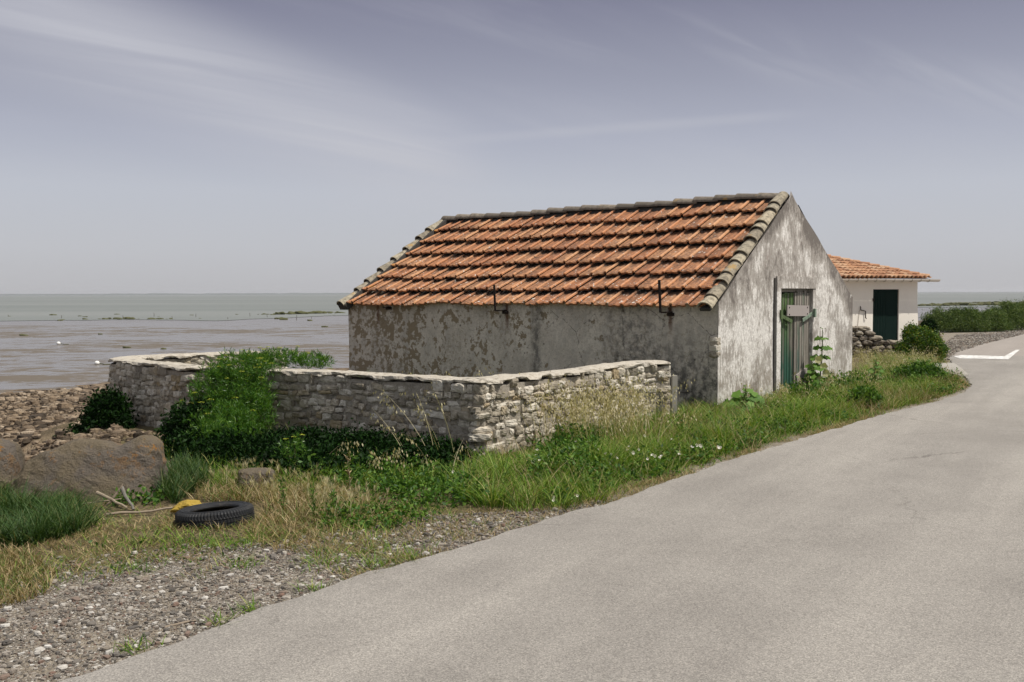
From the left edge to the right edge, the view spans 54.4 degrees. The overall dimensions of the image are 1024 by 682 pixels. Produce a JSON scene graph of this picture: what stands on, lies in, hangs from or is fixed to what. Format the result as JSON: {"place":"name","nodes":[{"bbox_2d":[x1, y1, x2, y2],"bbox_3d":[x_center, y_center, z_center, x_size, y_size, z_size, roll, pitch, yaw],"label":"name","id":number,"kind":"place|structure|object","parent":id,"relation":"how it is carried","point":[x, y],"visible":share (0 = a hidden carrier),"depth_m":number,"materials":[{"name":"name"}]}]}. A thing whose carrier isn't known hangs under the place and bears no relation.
{"place":"outdoors","nodes":[
{"label":"outdoors","id":0,"kind":"place"},
{"bbox_2d":[94,361,109,364],"bbox_3d":[-16.423,0.882,39.887,0.614,0.180,0.238,0,3,0],"label":"mooring buoy","id":1,"kind":"object","parent":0,"point":[96,362],"visible":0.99,"depth_m":39.83,"materials":[{"name":"white plastic"}]},
{"bbox_2d":[0,450,221,548],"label":"grass","id":2,"kind":"structure","parent":0,"point":[63,514],"depth_m":7.90,"materials":[{"name":"green plant"}]},
{"bbox_2d":[0,292,973,295],"bbox_3d":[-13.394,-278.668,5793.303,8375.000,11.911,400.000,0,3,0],"label":"hills","id":3,"kind":"structure","parent":0,"point":[257,294],"depth_m":5609.85,"materials":[{"name":"grey"}]},
{"bbox_2d":[0,331,1022,681],"bbox_3d":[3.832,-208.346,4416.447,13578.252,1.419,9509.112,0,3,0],"label":"ground","id":4,"kind":"structure","parent":0,"point":[48,435],"depth_m":6.95,"materials":[{"name":"grey gravel"}]},
{"bbox_2d":[0,438,24,491],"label":"boulder","id":5,"kind":"object","parent":4,"relation":"on","point":[12,458],"visible":0.45,"depth_m":8.89,"materials":[{"name":"brown stone"}]},
{"bbox_2d":[0,383,108,461],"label":"beach rubble","id":6,"kind":"object","parent":4,"relation":"on","point":[14,409],"visible":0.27,"depth_m":20.77,"materials":[{"name":"beige stone"}]},
{"bbox_2d":[25,421,174,466],"bbox_3d":[-5.164,1.520,11.548,2.493,0.657,5.305,-1,3,-20],"label":"beach rubble","id":7,"kind":"object","parent":6,"relation":"on","point":[117,433],"visible":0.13,"depth_m":13.05,"materials":[{"name":"stone"}]},
{"bbox_2d":[9,435,167,501],"bbox_3d":[-3.833,1.251,9.017,1.326,0.847,0.724,2,-12,-4],"label":"boulder","id":8,"kind":"object","parent":4,"relation":"on","point":[104,466],"visible":0.46,"depth_m":8.77,"materials":[{"name":"brown stone"}]},
{"bbox_2d":[51,384,139,437],"bbox_3d":[-5.668,1.182,13.587,1.228,1.216,0.860,0,3,0],"label":"dark shrub","id":9,"kind":"object","parent":4,"relation":"on","point":[106,409],"visible":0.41,"depth_m":13.48,"materials":[{"name":"green plant"}]},
{"bbox_2d":[84,498,121,504],"bbox_3d":[-3.618,1.368,8.329,0.662,0.073,0.034,-1,3,-11],"label":"driftwood stick","id":10,"kind":"object","parent":4,"relation":"on","point":[104,501],"visible":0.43,"depth_m":8.37,"materials":[{"name":"wood"}]},
{"bbox_2d":[95,491,127,508],"bbox_3d":[-3.354,1.330,8.334,0.288,0.144,0.034,0,3,12],"label":"driftwood stick","id":11,"kind":"object","parent":4,"relation":"on","point":[109,498],"visible":0.98,"depth_m":8.33,"materials":[{"name":"beige wood"}]},
{"bbox_2d":[106,484,122,506],"bbox_3d":[-3.358,1.304,8.407,0.143,0.191,0.028,-1,3,-14],"label":"driftwood stick","id":12,"kind":"object","parent":4,"relation":"on","point":[110,502],"visible":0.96,"depth_m":8.40,"materials":[{"name":"wood"}]},
{"bbox_2d":[120,486,134,510],"bbox_3d":[-3.240,1.322,8.382,0.038,0.176,0.257,-3,4,-42],"label":"driftwood stick","id":13,"kind":"object","parent":4,"relation":"on","point":[123,491],"visible":0.98,"depth_m":8.38,"materials":[{"name":"grey wood"}]},
{"bbox_2d":[106,507,172,515],"bbox_3d":[-2.973,1.388,8.147,0.660,0.064,0.050,-1,3,-12],"label":"driftwood stick","id":14,"kind":"object","parent":4,"relation":"on","point":[132,512],"visible":0.69,"depth_m":8.12,"materials":[{"name":"beige wood"}]},
{"bbox_2d":[170,500,200,512],"bbox_3d":[-2.651,1.351,8.140,0.249,0.111,0.202,0,3,-1],"label":"plastic bag","id":15,"kind":"object","parent":4,"relation":"on","point":[181,505],"visible":0.63,"depth_m":8.07,"materials":[{"name":"yellow plastic"}]},
{"bbox_2d":[175,372,201,409],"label":"samphire sprig","id":16,"kind":"object","parent":4,"relation":"on","point":[189,396],"visible":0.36,"depth_m":12.38,"materials":[{"name":"green plant"}]},
{"bbox_2d":[175,501,254,529],"bbox_3d":[-2.348,1.407,7.878,0.605,0.192,0.605,-4,0,0],"label":"car tyre","id":17,"kind":"object","parent":4,"relation":"on","point":[227,513],"visible":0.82,"depth_m":7.68,"materials":[{"name":"rubber"}]},
{"bbox_2d":[153,390,338,468],"bbox_3d":[-3.030,1.087,11.265,2.455,0.929,2.233,0,3,0],"label":"dark shrub","id":18,"kind":"object","parent":4,"relation":"on","point":[171,429],"visible":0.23,"depth_m":11.62,"materials":[{"name":"green plant"}]},
{"bbox_2d":[164,345,335,441],"bbox_3d":[-3.272,0.688,12.105,1.591,1.234,2.323,1,3,19],"label":"samphire shrub","id":19,"kind":"object","parent":4,"relation":"on","point":[246,401],"visible":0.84,"depth_m":12.08,"materials":[{"name":"green plant"}]},
{"bbox_2d":[238,467,275,490],"bbox_3d":[-2.377,1.299,9.270,0.344,0.223,0.267,-1,3,-17],"label":"boulder","id":20,"kind":"object","parent":4,"relation":"on","point":[251,472],"visible":0.6,"depth_m":9.16,"materials":[{"name":"grey stone"}]},
{"bbox_2d":[277,477,288,512],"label":"weed stalk","id":21,"kind":"object","parent":4,"relation":"on","point":[282,493],"visible":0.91,"depth_m":8.09,"materials":[{"name":"green plant"}]},
{"bbox_2d":[271,432,310,464],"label":"samphire sprig","id":22,"kind":"object","parent":4,"relation":"on","point":[284,451],"visible":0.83,"depth_m":9.79,"materials":[{"name":"green plant"}]},
{"bbox_2d":[209,456,389,521],"bbox_3d":[-2.002,1.277,8.879,0.972,0.252,2.797,-3,4,-42],"label":"wild barley","id":23,"kind":"object","parent":4,"relation":"on","point":[325,482],"visible":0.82,"depth_m":8.62,"materials":[{"name":"plant"}]},
{"bbox_2d":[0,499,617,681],"bbox_3d":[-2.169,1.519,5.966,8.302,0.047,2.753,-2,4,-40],"label":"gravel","id":24,"kind":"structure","parent":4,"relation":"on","point":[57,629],"depth_m":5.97,"materials":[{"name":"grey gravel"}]},
{"bbox_2d":[165,620,195,626],"bbox_3d":[-1.803,1.537,5.402,0.168,0.024,0.016,-2,3,-30],"label":"driftwood stick","id":25,"kind":"object","parent":24,"relation":"on","point":[176,624],"visible":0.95,"depth_m":5.40,"materials":[{"name":"beige wood"}]},
{"bbox_2d":[309,481,317,520],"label":"weed stalk","id":26,"kind":"object","parent":4,"relation":"on","point":[312,498],"visible":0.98,"depth_m":7.86,"materials":[{"name":"green plant"}]},
{"bbox_2d":[171,418,482,483],"bbox_3d":[-2.045,1.199,10.442,3.469,0.658,2.171,1,3,17],"label":"dark shrub","id":27,"kind":"object","parent":4,"relation":"on","point":[319,442],"visible":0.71,"depth_m":10.36,"materials":[{"name":"green plant"}]},
{"bbox_2d":[328,488,338,518],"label":"weed stalk","id":28,"kind":"object","parent":4,"relation":"on","point":[333,497],"visible":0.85,"depth_m":7.94,"materials":[{"name":"green plant"}]},
{"bbox_2d":[343,452,353,500],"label":"weed stalk","id":29,"kind":"object","parent":4,"relation":"on","point":[348,465],"visible":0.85,"depth_m":8.50,"materials":[{"name":"green plant"}]},
{"bbox_2d":[107,350,670,456],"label":"stone enclosure wall","id":30,"kind":"structure","parent":4,"relation":"on","point":[477,411],"depth_m":12.00,"materials":[{"name":"stone"}]},
{"bbox_2d":[0,350,965,654],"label":"grass","id":31,"kind":"structure","parent":4,"relation":"on","point":[496,488],"depth_m":9.74,"materials":[{"name":"green plant"}]},
{"bbox_2d":[0,351,975,607],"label":"dry grass","id":32,"kind":"structure","parent":4,"relation":"on","point":[10,553],"depth_m":7.88,"materials":[{"name":"beige plant"}]},
{"bbox_2d":[88,355,968,573],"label":"leafy weeds","id":33,"kind":"object","parent":4,"relation":"on","point":[437,488],"visible":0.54,"depth_m":9.47,"materials":[{"name":"green plant"}]},
{"bbox_2d":[336,191,852,410],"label":"tiled shed","id":34,"kind":"structure","parent":4,"relation":"on","point":[722,297],"depth_m":17.24,"materials":[{"name":"paint"}]},
{"bbox_2d":[773,276,816,393],"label":"door","id":35,"kind":"structure","parent":34,"relation":"in","point":[791,306],"depth_m":17.02,"materials":[{"name":"wood"}]},
{"bbox_2d":[326,343,952,488],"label":"wild oats","id":36,"kind":"object","parent":4,"relation":"on","point":[606,412],"visible":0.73,"depth_m":11.65,"materials":[{"name":"plant"}]},
{"bbox_2d":[671,375,677,416],"bbox_3d":[2.206,0.862,13.557,0.070,0.791,0.075,0,3,-6],"label":"concrete post","id":37,"kind":"object","parent":4,"relation":"on","point":[674,379],"visible":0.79,"depth_m":13.52,"materials":[{"name":"grey concrete"}]},
{"bbox_2d":[712,385,765,409],"bbox_3d":[3.330,0.911,14.745,0.882,0.522,0.530,0,3,0],"label":"hollyhock","id":38,"kind":"object","parent":4,"relation":"on","point":[754,397],"visible":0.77,"depth_m":14.74,"materials":[{"name":"green plant"}]},
{"bbox_2d":[723,398,754,417],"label":"hollyhock","id":39,"kind":"object","parent":4,"relation":"on","point":[745,405],"visible":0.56,"depth_m":14.41,"materials":[{"name":"green plant"}]},
{"bbox_2d":[804,360,831,391],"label":"hollyhock","id":40,"kind":"object","parent":4,"relation":"on","point":[813,371],"visible":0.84,"depth_m":17.02,"materials":[{"name":"green plant"}]},
{"bbox_2d":[803,327,834,389],"bbox_3d":[5.339,0.410,17.198,0.631,1.293,0.596,0,3,0],"label":"hollyhock","id":41,"kind":"object","parent":4,"relation":"on","point":[817,359],"visible":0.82,"depth_m":17.17,"materials":[{"name":"green plant"}]},
{"bbox_2d":[843,384,883,409],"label":"verge bush","id":42,"kind":"object","parent":4,"relation":"on","point":[858,391],"visible":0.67,"depth_m":15.25,"materials":[{"name":"green plant"}]},
{"bbox_2d":[864,356,884,381],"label":"hollyhock","id":43,"kind":"object","parent":4,"relation":"on","point":[871,370],"visible":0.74,"depth_m":18.72,"materials":[{"name":"green plant"}]},
{"bbox_2d":[852,326,901,357],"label":"ruined stone wall","id":44,"kind":"structure","parent":4,"relation":"on","point":[871,339],"depth_m":27.23,"materials":[{"name":"grey stone"}]},
{"bbox_2d":[827,254,940,345],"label":"white cottage","id":45,"kind":"structure","parent":4,"relation":"on","point":[885,305],"depth_m":33.51,"materials":[{"name":"paint"}]},
{"bbox_2d":[873,289,897,345],"bbox_3d":[12.556,-0.739,33.512,1.250,2.000,0.110,-2,3,-28],"label":"door","id":46,"kind":"structure","parent":45,"relation":"in","point":[885,301],"depth_m":33.52,"materials":[{"name":"wood"}]},
{"bbox_2d":[887,358,949,380],"bbox_3d":[7.906,0.648,19.379,1.158,0.670,0.844,1,3,27],"label":"verge bush","id":47,"kind":"object","parent":4,"relation":"on","point":[927,368],"visible":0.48,"depth_m":19.27,"materials":[{"name":"green plant"}]},
{"bbox_2d":[892,320,950,359],"bbox_3d":[10.772,0.038,26.191,1.516,1.193,1.173,0,3,0],"label":"round bush","id":48,"kind":"object","parent":4,"relation":"on","point":[914,336],"visible":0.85,"depth_m":25.94,"materials":[{"name":"green plant"}]},
{"bbox_2d":[915,317,938,334],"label":"dark ivy bush","id":49,"kind":"object","parent":4,"relation":"on","point":[931,323],"visible":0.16,"depth_m":33.04,"materials":[{"name":"green plant"}]},
{"bbox_2d":[919,303,969,332],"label":"hedge bush","id":50,"kind":"object","parent":4,"relation":"on","point":[943,324],"visible":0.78,"depth_m":44.77,"materials":[{"name":"green plant"}]},
{"bbox_2d":[942,303,993,331],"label":"hedge bush","id":51,"kind":"object","parent":4,"relation":"on","point":[975,324],"visible":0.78,"depth_m":44.65,"materials":[{"name":"green plant"}]},
{"bbox_2d":[965,305,1018,331],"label":"hedge bush","id":52,"kind":"object","parent":4,"relation":"on","point":[1002,321],"visible":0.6,"depth_m":45.05,"materials":[{"name":"green plant"}]},
{"bbox_2d":[983,300,1023,330],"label":"hedge bush","id":53,"kind":"object","parent":4,"relation":"on","point":[1017,319],"visible":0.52,"depth_m":46.53,"materials":[{"name":"green plant"}]},
{"bbox_2d":[998,299,1023,328],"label":"hedge bush","id":54,"kind":"object","parent":4,"relation":"on","point":[1020,308],"visible":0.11,"depth_m":48.70,"materials":[{"name":"green plant"}]},
{"bbox_2d":[0,307,1022,393],"bbox_3d":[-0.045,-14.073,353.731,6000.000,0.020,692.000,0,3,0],"label":"mudflat","id":55,"kind":"structure","parent":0,"point":[37,358],"depth_m":59.23,"materials":[{"name":"grey soil"}]},
{"bbox_2d":[98,317,172,319],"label":"seaweed bank","id":56,"kind":"structure","parent":55,"relation":"on","point":[131,318],"depth_m":113.31,"materials":[{"name":"plant"}]},
{"bbox_2d":[257,311,344,314],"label":"seaweed bank","id":57,"kind":"structure","parent":55,"relation":"on","point":[301,312],"depth_m":138.67,"materials":[{"name":"plant"}]},
{"bbox_2d":[918,301,1023,305],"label":"seaweed bank","id":58,"kind":"structure","parent":55,"relation":"on","point":[962,303],"depth_m":204.48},
{"bbox_2d":[0,292,1023,320],"bbox_3d":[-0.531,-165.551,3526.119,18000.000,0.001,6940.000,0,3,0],"label":"sea","id":59,"kind":"structure","parent":0,"point":[145,307],"depth_m":251.91,"materials":[{"name":"liquid"}]},
{"bbox_2d":[0,0,1023,293],"label":"sky","id":60,"kind":"structure","parent":0,"point":[147,146],"materials":[{"name":"grey"}]},
{"bbox_2d":[59,334,1023,681],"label":"road","id":61,"kind":"structure","parent":0,"point":[885,548],"depth_m":5.98,"materials":[{"name":"grey asphalt"}]},
{"bbox_2d":[955,350,1018,358],"bbox_3d":[13.593,0.362,28.474,1.386,0.001,5.083,1,3,30],"label":"road marking","id":62,"kind":"object","parent":61,"relation":"on","point":[1009,355],"visible":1,"depth_m":27.19,"materials":[{"name":"paint"}]},
{"bbox_2d":[968,355,1006,358],"bbox_3d":[13.189,0.429,27.105,0.744,0.001,1.875,-1,3,-12],"label":"road marking","id":63,"kind":"object","parent":61,"relation":"on","point":[1002,357],"visible":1,"depth_m":27.21,"materials":[{"name":"paint"}]},
{"bbox_2d":[936,363,968,376],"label":"path","id":64,"kind":"structure","parent":0,"point":[950,366],"depth_m":23.18,"materials":[{"name":"concrete"}]},
{"bbox_2d":[944,329,1023,356],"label":"gravel","id":65,"kind":"structure","parent":0,"point":[986,339],"depth_m":37.97,"materials":[{"name":"grey gravel"}]}
]}

